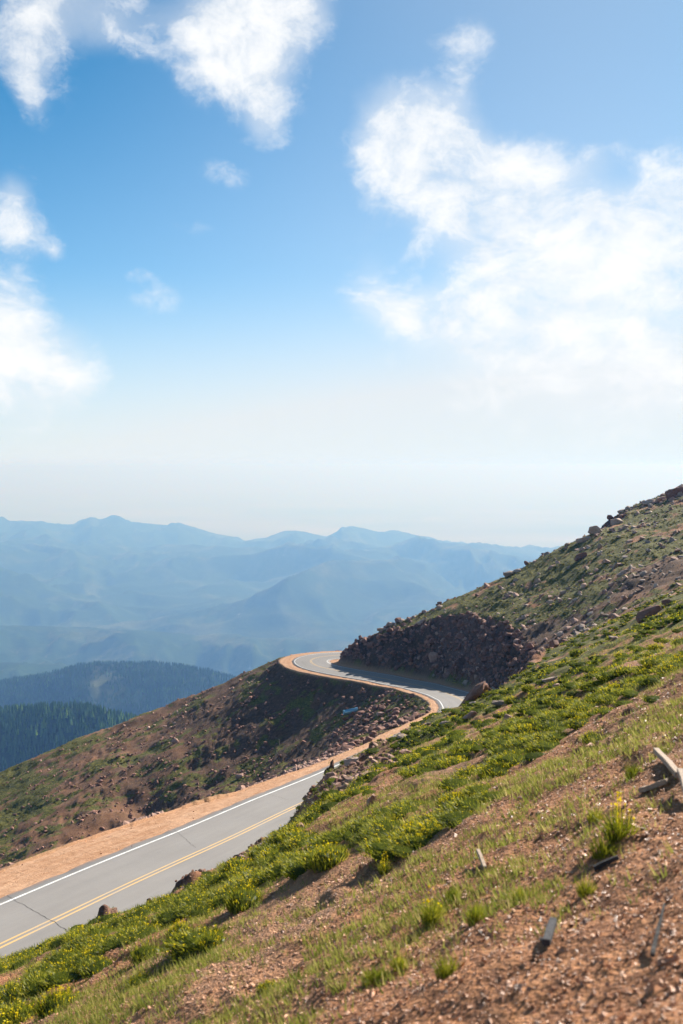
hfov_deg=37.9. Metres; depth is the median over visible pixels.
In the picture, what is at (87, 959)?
cushion plant
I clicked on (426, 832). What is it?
cushion plant
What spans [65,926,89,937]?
cushion plant
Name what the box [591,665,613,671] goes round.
cushion plant
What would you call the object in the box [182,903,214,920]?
cushion plant
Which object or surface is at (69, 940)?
cushion plant
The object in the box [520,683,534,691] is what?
cushion plant
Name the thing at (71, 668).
forest
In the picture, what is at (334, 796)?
cushion plant
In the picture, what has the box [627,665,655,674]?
cushion plant
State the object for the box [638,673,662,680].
cushion plant
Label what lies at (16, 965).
cushion plant
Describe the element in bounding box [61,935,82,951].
cushion plant
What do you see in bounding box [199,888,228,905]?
cushion plant
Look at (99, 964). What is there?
cushion plant
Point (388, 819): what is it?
cushion plant
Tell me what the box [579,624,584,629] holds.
rock
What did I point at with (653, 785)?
wooden board
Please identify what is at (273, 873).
cushion plant
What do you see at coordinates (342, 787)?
rock
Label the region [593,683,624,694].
cushion plant
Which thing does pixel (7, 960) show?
cushion plant
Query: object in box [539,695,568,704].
cushion plant
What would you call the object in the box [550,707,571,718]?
cushion plant
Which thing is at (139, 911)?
cushion plant
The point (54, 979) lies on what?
cushion plant
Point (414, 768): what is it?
cushion plant
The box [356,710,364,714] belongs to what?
rock
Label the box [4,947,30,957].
cushion plant
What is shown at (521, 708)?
cushion plant
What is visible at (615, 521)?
boulder
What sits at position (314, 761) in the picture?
rubble
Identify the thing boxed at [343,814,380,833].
cushion plant
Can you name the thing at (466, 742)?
cushion plant
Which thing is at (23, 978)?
cushion plant
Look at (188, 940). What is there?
cushion plant
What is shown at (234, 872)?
cushion plant
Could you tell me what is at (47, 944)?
cushion plant
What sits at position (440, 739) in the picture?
wildflowers
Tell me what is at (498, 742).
cushion plant
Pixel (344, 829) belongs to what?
cushion plant
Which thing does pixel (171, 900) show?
cushion plant
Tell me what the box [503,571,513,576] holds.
boulder
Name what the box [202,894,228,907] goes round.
cushion plant
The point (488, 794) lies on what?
cushion plant
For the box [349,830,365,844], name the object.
cushion plant
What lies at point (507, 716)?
boulder
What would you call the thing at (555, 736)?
cushion plant
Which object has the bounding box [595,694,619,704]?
cushion plant
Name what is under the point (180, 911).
cushion plant
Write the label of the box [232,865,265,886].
cushion plant
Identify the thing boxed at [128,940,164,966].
cushion plant
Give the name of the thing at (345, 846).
cushion plant
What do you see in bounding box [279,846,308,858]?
cushion plant
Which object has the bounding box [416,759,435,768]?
cushion plant
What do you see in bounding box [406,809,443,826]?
cushion plant
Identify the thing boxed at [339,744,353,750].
rock
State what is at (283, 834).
cushion plant
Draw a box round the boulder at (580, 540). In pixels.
[576,536,591,542]
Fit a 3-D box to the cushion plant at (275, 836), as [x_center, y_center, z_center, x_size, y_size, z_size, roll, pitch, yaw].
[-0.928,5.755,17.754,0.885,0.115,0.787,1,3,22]
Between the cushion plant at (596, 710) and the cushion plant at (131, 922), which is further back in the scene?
the cushion plant at (596, 710)
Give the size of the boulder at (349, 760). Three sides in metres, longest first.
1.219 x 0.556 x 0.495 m
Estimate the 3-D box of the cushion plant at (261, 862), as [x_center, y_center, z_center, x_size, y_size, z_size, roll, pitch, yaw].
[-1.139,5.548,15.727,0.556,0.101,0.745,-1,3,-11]
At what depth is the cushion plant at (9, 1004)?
11.55 m
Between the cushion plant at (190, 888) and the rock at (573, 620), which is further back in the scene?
the rock at (573, 620)
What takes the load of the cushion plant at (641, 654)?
on the ground at (300, 729)
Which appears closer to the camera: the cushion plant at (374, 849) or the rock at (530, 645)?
the cushion plant at (374, 849)
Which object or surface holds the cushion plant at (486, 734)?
on the ground at (300, 729)
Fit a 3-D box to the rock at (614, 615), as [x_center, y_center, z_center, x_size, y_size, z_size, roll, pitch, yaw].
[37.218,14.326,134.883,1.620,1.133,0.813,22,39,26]
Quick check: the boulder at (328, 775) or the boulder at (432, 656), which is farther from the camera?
the boulder at (432, 656)
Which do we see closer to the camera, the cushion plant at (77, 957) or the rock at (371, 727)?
the cushion plant at (77, 957)
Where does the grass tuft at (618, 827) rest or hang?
on the ground at (300, 729)
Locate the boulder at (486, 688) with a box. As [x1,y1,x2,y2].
[482,681,491,693]
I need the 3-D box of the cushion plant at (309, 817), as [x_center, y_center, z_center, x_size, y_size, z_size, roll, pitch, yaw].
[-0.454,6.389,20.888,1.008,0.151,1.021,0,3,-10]
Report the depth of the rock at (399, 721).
119.20 m
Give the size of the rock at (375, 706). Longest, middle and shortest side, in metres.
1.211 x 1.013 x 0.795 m
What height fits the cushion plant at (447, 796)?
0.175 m
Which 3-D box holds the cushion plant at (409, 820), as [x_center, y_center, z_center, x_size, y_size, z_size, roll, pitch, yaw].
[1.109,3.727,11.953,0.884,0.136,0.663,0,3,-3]
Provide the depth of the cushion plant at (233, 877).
15.20 m
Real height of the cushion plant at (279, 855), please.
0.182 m
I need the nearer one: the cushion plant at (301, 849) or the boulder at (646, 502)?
the cushion plant at (301, 849)
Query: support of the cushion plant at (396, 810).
on the ground at (300, 729)
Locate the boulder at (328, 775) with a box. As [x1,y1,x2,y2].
[324,772,335,780]
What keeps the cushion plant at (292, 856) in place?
on the ground at (300, 729)
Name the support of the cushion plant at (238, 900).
on the ground at (300, 729)
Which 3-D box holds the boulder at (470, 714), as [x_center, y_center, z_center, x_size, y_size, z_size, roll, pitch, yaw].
[4.783,7.603,37.113,0.610,0.241,0.280,-38,-4,12]
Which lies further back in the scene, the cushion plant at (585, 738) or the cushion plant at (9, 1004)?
the cushion plant at (585, 738)
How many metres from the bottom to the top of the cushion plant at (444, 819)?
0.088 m
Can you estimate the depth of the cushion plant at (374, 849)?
10.51 m
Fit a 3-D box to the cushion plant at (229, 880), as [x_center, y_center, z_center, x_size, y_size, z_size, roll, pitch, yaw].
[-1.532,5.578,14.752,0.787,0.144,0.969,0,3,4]
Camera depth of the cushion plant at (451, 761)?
18.11 m
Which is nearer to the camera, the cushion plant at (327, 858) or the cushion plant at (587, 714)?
the cushion plant at (327, 858)
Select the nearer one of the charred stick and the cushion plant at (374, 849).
the charred stick
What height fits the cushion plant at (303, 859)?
0.132 m
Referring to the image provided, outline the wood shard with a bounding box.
[542,917,556,945]
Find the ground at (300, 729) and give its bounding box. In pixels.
[0,495,682,1023]
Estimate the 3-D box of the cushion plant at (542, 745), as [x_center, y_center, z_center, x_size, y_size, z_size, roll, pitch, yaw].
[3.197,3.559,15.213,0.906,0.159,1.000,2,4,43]
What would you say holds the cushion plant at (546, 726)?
on the ground at (300, 729)
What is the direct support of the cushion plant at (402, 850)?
on the ground at (300, 729)
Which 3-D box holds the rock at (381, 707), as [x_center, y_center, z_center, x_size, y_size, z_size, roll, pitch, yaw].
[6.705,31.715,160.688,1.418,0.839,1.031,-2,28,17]
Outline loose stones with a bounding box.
[2,662,436,895]
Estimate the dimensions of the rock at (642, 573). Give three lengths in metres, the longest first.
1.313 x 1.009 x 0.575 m
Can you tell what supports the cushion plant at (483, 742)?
on the ground at (300, 729)
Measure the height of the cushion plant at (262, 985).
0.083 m
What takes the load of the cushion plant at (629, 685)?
on the ground at (300, 729)
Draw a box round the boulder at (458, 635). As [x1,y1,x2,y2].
[455,632,461,638]
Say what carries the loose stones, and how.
on the road shoulder
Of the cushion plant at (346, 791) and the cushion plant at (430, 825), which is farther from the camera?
the cushion plant at (346, 791)
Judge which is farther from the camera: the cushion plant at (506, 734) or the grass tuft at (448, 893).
the cushion plant at (506, 734)
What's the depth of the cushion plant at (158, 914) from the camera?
14.39 m
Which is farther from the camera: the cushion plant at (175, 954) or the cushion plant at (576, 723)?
the cushion plant at (576, 723)
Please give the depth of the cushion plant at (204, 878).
17.07 m
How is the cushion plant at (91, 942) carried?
on the ground at (300, 729)
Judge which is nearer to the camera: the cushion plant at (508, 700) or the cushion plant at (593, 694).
the cushion plant at (593, 694)
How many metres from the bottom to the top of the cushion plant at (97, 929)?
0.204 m
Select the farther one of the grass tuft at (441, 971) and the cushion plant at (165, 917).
the cushion plant at (165, 917)
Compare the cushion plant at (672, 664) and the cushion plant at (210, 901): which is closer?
the cushion plant at (210, 901)
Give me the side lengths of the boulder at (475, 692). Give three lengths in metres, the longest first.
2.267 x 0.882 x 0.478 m
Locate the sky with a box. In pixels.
[0,0,682,491]
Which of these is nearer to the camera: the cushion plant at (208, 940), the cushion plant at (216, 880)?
the cushion plant at (208, 940)
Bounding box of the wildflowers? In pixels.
[2,595,682,1023]
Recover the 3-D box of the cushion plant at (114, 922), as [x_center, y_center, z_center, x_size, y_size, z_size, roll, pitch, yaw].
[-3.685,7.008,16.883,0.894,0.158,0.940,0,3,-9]
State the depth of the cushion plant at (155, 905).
17.74 m
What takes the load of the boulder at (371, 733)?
on the ground at (300, 729)
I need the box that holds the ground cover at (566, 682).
[0,588,682,1023]
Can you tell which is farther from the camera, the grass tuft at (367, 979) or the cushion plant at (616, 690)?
the cushion plant at (616, 690)
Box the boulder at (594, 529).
[588,526,601,533]
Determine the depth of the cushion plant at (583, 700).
19.80 m
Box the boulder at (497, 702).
[491,700,503,705]
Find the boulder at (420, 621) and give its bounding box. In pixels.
[416,617,426,624]
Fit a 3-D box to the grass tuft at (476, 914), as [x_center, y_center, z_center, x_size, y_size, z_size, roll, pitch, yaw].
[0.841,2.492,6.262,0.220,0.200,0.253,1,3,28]
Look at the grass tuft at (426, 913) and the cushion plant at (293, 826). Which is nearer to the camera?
the grass tuft at (426, 913)
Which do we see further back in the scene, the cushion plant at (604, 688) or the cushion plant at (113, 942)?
the cushion plant at (604, 688)
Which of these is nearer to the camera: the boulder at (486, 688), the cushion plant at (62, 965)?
the cushion plant at (62, 965)
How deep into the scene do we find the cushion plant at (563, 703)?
20.50 m
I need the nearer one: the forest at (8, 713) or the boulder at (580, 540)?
the boulder at (580, 540)
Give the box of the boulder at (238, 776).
[235,773,243,778]
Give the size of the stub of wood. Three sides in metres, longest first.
0.538 x 0.034 x 0.032 m
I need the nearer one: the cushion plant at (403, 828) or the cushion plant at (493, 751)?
the cushion plant at (403, 828)
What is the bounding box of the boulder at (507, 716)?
[499,714,510,726]
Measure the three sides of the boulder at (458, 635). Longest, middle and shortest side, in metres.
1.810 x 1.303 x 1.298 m
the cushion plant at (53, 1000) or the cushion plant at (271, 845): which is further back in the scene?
the cushion plant at (271, 845)
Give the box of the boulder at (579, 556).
[574,552,586,560]
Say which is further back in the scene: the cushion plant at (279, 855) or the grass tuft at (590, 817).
the cushion plant at (279, 855)
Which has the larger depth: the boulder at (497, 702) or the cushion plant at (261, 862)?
the boulder at (497, 702)
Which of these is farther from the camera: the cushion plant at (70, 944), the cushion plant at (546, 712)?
the cushion plant at (546, 712)
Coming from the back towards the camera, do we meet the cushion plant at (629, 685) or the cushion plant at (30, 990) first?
the cushion plant at (629, 685)
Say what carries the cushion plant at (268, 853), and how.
on the ground at (300, 729)
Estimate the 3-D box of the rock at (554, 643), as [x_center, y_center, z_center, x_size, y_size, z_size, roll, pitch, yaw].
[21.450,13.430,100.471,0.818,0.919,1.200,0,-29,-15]
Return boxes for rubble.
[0,512,626,899]
[2,493,682,894]
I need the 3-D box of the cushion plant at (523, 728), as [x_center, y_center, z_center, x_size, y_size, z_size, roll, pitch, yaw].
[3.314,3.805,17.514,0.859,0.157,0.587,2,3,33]
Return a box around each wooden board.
[638,778,669,792]
[653,748,677,777]
[677,768,682,791]
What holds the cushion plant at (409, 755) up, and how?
on the ground at (300, 729)
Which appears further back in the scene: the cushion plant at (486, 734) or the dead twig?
the cushion plant at (486, 734)
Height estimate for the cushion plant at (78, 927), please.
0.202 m
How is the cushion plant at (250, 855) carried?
on the ground at (300, 729)
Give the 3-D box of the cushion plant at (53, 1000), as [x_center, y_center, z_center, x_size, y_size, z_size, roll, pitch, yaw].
[-3.055,5.285,10.774,0.607,0.292,0.742,-2,4,-43]
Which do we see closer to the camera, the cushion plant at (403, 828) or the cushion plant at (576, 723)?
the cushion plant at (403, 828)
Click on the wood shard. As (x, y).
(549, 931)
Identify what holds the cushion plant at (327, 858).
on the ground at (300, 729)
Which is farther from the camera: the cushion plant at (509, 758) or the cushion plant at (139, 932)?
the cushion plant at (509, 758)
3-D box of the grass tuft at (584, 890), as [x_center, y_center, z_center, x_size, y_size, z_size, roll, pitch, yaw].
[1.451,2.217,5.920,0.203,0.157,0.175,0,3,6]
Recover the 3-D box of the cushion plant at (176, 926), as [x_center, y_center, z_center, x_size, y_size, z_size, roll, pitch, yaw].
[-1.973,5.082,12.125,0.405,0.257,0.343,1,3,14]
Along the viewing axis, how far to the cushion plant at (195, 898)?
14.52 m
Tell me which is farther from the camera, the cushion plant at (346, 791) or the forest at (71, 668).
the forest at (71, 668)
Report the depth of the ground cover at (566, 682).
28.88 m
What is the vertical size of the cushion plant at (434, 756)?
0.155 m
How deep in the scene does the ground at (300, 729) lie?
15.42 m
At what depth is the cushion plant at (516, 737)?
17.05 m
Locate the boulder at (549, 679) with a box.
[542,676,557,681]
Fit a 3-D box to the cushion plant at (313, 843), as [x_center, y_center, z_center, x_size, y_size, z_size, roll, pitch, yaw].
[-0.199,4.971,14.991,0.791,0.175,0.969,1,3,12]
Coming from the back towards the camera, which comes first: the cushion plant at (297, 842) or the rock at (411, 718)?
the rock at (411, 718)
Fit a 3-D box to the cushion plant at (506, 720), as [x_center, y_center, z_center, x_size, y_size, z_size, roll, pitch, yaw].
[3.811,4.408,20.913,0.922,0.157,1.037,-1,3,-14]
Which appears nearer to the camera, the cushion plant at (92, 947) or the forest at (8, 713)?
the cushion plant at (92, 947)
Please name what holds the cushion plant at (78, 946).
on the ground at (300, 729)
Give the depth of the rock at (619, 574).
159.62 m
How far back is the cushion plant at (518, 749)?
15.86 m
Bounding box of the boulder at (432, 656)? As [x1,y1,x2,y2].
[428,652,437,662]
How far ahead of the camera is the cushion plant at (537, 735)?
16.30 m
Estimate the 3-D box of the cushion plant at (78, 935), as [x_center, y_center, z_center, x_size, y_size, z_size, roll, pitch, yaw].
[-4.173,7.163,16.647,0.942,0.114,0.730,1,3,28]
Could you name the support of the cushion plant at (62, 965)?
on the ground at (300, 729)
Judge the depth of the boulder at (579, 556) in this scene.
184.10 m
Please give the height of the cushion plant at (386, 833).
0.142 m
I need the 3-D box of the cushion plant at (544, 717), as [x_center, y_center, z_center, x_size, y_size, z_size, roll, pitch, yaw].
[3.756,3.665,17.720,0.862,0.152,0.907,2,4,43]
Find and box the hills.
[0,491,664,770]
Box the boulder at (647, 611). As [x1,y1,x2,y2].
[635,605,662,623]
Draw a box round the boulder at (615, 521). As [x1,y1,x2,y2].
[607,518,622,526]
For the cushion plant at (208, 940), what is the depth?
10.40 m
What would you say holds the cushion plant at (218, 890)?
on the ground at (300, 729)
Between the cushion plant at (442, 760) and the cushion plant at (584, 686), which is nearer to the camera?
the cushion plant at (442, 760)
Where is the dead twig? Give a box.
[650,903,664,956]
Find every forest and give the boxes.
[0,660,235,714]
[0,700,135,771]
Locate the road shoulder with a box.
[0,651,437,897]
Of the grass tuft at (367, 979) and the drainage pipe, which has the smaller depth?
the grass tuft at (367, 979)
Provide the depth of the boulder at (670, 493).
217.51 m
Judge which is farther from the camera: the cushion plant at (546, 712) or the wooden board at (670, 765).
the cushion plant at (546, 712)
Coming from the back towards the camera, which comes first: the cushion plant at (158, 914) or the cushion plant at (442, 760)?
the cushion plant at (442, 760)
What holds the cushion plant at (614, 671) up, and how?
on the ground at (300, 729)
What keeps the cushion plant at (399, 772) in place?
on the ground at (300, 729)
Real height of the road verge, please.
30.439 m
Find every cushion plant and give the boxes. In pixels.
[0,954,19,960]
[0,957,15,963]
[0,978,23,1005]
[0,995,36,1013]
[0,1001,35,1023]
[3,953,39,971]
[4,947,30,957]
[10,969,47,996]
[15,967,52,1000]
[21,958,58,979]
[28,946,48,958]
[30,985,82,1020]
[33,966,80,989]
[41,933,67,951]
[42,947,76,964]
[46,953,83,974]
[59,931,85,948]
[60,929,86,947]
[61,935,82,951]
[63,923,100,938]
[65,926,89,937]
[65,948,101,971]
[69,930,86,939]
[72,931,110,953]
[76,954,106,971]
[76,955,116,980]
[77,934,112,951]
[78,922,113,941]
[80,939,107,953]
[93,932,126,954]
[100,916,122,929]
[104,924,136,941]
[114,921,165,936]
[115,914,153,930]
[117,904,156,923]
[120,924,159,944]
[125,919,161,927]
[125,970,150,989]
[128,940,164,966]
[142,899,165,910]
[146,892,176,904]
[148,904,180,927]
[154,902,181,915]
[155,921,217,962]
[161,889,204,907]
[165,918,190,940]
[167,922,235,953]
[171,891,206,913]
[173,901,203,917]
[179,883,196,892]
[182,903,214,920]
[192,871,223,889]
[193,929,229,953]
[195,879,217,890]
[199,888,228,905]
[201,887,220,898]
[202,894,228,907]
[203,885,228,901]
[210,873,227,886]
[215,856,253,874]
[215,877,237,892]
[222,868,252,884]
[223,866,255,878]
[223,878,259,893]
[223,882,265,914]
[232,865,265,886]
[236,860,257,869]
[244,844,263,859]
[248,870,268,884]
[252,841,279,854]
[252,846,278,862]
[253,854,272,870]
[254,860,284,881]
[255,979,278,994]
[257,841,280,855]
[261,833,276,845]
[268,828,285,842]
[272,850,302,861]
[275,828,308,842]
[278,820,307,837]
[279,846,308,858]
[280,850,304,866]
[280,856,307,880]
[283,829,318,844]
[283,832,317,851]
[292,811,313,824]
[295,843,351,872]
[299,810,325,823]
[304,830,331,850]
[305,840,354,871]
[315,825,342,846]
[324,789,343,801]
[336,843,353,849]
[338,787,355,798]
[339,822,350,832]
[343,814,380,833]
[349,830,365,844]
[352,832,399,861]
[354,815,385,825]
[357,827,383,842]
[361,816,402,830]
[364,802,395,817]
[364,815,404,832]
[364,818,400,837]
[373,828,397,838]
[377,809,391,817]
[386,800,421,819]
[386,842,416,857]
[387,796,412,807]
[387,828,433,848]
[388,820,423,842]
[397,752,421,759]
[397,764,416,777]
[399,832,431,848]
[400,813,422,827]
[401,763,421,776]
[401,798,425,804]
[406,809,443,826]
[410,817,445,835]
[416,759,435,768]
[416,825,437,837]
[422,751,446,761]
[429,800,455,813]
[431,806,477,829]
[432,775,478,791]
[432,789,469,808]
[433,755,456,768]
[435,755,469,768]
[435,791,464,808]
[444,794,484,812]
[446,743,473,753]
[451,764,482,778]
[454,737,481,745]
[460,783,493,796]
[473,789,505,802]
[474,737,493,749]
[474,760,514,779]
[478,729,499,738]
[481,753,511,765]
[484,745,512,755]
[485,737,509,748]
[485,750,525,767]
[492,731,515,739]
[498,747,525,754]
[501,716,524,724]
[503,696,518,704]
[503,737,529,748]
[507,723,538,733]
[507,733,523,742]
[508,718,531,724]
[513,703,534,713]
[517,730,542,738]
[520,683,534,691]
[523,737,559,752]
[530,712,570,723]
[530,730,547,741]
[533,719,566,731]
[535,688,563,696]
[538,709,554,715]
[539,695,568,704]
[541,730,569,743]
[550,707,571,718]
[555,697,580,707]
[560,708,588,717]
[562,716,588,729]
[565,701,598,711]
[568,647,585,657]
[573,679,594,691]
[573,697,587,704]
[578,710,595,718]
[579,730,603,744]
[584,691,600,698]
[590,706,614,713]
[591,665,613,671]
[592,669,618,681]
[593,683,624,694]
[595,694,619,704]
[608,664,632,675]
[610,687,629,694]
[618,677,639,684]
[620,682,637,688]
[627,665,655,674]
[632,651,649,658]
[637,655,665,666]
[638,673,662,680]
[645,642,663,650]
[645,649,663,655]
[645,664,676,675]
[657,661,682,668]
[663,655,682,661]
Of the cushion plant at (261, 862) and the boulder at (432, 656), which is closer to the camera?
the cushion plant at (261, 862)
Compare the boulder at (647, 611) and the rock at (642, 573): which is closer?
the boulder at (647, 611)
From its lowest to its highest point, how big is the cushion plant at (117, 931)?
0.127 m
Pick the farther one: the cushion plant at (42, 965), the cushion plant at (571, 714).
the cushion plant at (571, 714)
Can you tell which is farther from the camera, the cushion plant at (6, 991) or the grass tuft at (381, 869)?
the cushion plant at (6, 991)
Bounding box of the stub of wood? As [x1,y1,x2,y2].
[476,849,486,869]
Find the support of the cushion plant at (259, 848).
on the ground at (300, 729)
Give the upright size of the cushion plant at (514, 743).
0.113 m
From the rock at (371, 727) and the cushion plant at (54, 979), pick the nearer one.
the cushion plant at (54, 979)
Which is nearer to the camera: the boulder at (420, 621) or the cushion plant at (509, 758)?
the cushion plant at (509, 758)
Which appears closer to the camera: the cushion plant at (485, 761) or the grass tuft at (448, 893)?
the grass tuft at (448, 893)
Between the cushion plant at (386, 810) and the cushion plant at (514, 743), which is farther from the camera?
the cushion plant at (514, 743)
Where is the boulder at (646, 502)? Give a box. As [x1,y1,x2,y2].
[642,499,653,505]
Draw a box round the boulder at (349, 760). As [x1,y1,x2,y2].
[344,753,364,766]
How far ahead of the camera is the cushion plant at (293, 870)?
12.46 m
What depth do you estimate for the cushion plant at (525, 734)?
17.02 m
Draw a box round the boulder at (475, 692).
[458,681,485,706]
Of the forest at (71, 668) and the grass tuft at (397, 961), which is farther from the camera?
the forest at (71, 668)
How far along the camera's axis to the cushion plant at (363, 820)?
13.56 m
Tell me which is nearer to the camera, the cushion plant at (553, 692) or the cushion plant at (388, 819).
the cushion plant at (388, 819)
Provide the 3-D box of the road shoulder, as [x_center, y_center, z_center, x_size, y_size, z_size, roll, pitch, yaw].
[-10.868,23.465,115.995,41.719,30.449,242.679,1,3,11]
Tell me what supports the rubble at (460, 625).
on the ground at (300, 729)
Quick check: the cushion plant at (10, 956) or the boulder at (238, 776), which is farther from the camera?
the boulder at (238, 776)
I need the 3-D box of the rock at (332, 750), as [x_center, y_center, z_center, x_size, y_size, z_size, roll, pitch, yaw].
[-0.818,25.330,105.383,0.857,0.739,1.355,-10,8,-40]
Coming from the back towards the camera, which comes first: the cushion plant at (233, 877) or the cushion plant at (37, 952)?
the cushion plant at (37, 952)
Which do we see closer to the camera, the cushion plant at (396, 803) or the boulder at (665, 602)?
the cushion plant at (396, 803)
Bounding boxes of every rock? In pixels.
[327,747,336,752]
[337,784,346,790]
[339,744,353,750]
[344,776,352,782]
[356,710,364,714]
[368,725,375,731]
[372,704,377,710]
[378,705,385,711]
[396,718,403,724]
[407,715,414,721]
[503,643,511,647]
[526,643,533,648]
[548,640,558,647]
[570,618,577,623]
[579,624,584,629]
[611,613,619,618]
[617,571,625,576]
[639,571,646,575]
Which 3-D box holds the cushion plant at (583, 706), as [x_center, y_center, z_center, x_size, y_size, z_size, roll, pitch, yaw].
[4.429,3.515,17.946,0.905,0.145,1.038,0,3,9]
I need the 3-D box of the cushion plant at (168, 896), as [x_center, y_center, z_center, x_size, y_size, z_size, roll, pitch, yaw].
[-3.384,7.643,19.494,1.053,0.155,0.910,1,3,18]
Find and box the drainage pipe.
[343,707,357,714]
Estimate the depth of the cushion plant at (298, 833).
16.52 m
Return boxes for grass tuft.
[352,960,397,985]
[375,853,391,874]
[381,952,414,971]
[413,885,451,927]
[428,948,466,979]
[442,884,462,901]
[460,896,488,926]
[501,883,534,901]
[572,874,598,898]
[584,802,605,824]
[586,830,623,859]
[587,791,649,843]
[621,761,647,778]
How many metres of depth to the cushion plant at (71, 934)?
17.41 m
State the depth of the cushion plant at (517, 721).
20.71 m
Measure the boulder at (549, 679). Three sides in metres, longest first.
0.672 x 0.548 x 0.172 m
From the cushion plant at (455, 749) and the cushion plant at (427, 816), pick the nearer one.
the cushion plant at (427, 816)
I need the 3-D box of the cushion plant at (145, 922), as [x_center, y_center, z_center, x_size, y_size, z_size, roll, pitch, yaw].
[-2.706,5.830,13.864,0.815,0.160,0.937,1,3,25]
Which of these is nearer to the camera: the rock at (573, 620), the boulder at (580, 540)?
the rock at (573, 620)
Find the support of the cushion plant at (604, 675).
on the ground at (300, 729)
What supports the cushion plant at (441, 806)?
on the ground at (300, 729)
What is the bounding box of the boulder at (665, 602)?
[661,599,670,605]
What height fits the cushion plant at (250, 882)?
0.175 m
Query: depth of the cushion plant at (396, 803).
14.32 m
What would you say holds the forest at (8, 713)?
on the hills
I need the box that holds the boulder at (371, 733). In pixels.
[369,731,377,736]
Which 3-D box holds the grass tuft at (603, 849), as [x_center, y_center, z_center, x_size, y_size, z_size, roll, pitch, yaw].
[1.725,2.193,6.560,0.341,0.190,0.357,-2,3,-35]
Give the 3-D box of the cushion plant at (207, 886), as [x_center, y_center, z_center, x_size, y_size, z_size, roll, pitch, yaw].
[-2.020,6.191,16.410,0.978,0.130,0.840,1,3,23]
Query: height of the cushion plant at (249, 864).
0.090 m
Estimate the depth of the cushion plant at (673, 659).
19.27 m
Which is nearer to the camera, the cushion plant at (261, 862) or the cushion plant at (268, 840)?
the cushion plant at (261, 862)
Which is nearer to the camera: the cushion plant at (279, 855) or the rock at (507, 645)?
the cushion plant at (279, 855)
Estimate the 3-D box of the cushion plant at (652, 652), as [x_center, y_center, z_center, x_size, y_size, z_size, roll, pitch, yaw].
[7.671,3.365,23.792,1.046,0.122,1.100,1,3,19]
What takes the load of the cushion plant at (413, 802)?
on the ground at (300, 729)
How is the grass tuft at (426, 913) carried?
on the ground at (300, 729)
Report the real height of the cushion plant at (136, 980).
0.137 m
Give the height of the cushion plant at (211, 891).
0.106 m
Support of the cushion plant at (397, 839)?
on the ground at (300, 729)
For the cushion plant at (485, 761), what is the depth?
14.92 m
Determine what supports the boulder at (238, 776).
on the ground at (300, 729)
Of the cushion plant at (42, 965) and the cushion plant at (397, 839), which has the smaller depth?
the cushion plant at (397, 839)
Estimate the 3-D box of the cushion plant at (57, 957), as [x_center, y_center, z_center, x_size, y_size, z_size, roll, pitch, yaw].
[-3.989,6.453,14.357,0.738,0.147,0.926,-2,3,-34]
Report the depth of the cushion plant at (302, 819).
21.88 m
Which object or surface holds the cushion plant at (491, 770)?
on the ground at (300, 729)
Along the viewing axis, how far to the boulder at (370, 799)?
16.74 m
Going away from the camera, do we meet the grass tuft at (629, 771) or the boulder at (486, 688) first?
the grass tuft at (629, 771)
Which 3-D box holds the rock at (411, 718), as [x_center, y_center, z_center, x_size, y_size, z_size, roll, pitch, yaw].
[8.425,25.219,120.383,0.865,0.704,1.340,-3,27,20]
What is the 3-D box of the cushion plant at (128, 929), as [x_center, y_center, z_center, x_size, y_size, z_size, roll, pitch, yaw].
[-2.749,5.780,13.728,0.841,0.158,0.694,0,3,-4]
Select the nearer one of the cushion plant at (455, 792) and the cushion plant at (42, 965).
the cushion plant at (455, 792)
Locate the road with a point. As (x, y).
(131, 876)
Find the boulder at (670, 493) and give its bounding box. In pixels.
[665,487,682,499]
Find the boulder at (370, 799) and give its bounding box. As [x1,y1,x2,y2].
[366,793,374,806]
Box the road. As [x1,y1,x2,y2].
[0,652,468,957]
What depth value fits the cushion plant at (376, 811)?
14.34 m
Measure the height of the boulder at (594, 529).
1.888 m
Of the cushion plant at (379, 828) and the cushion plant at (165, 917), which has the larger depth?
the cushion plant at (165, 917)
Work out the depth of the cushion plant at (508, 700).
36.35 m
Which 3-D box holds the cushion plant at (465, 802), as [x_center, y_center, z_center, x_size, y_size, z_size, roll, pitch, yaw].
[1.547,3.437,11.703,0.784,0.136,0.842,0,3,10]
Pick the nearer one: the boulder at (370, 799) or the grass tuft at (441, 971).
the grass tuft at (441, 971)
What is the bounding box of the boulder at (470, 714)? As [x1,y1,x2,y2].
[463,711,477,718]
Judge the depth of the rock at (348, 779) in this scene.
32.51 m
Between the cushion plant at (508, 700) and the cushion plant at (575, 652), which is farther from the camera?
the cushion plant at (575, 652)
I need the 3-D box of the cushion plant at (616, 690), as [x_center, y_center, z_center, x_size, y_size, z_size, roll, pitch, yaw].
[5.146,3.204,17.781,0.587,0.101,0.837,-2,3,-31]
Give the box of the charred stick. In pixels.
[593,855,618,870]
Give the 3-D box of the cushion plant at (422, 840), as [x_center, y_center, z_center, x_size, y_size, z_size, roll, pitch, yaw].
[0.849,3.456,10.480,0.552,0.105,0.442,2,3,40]
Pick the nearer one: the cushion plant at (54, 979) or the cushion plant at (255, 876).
the cushion plant at (54, 979)

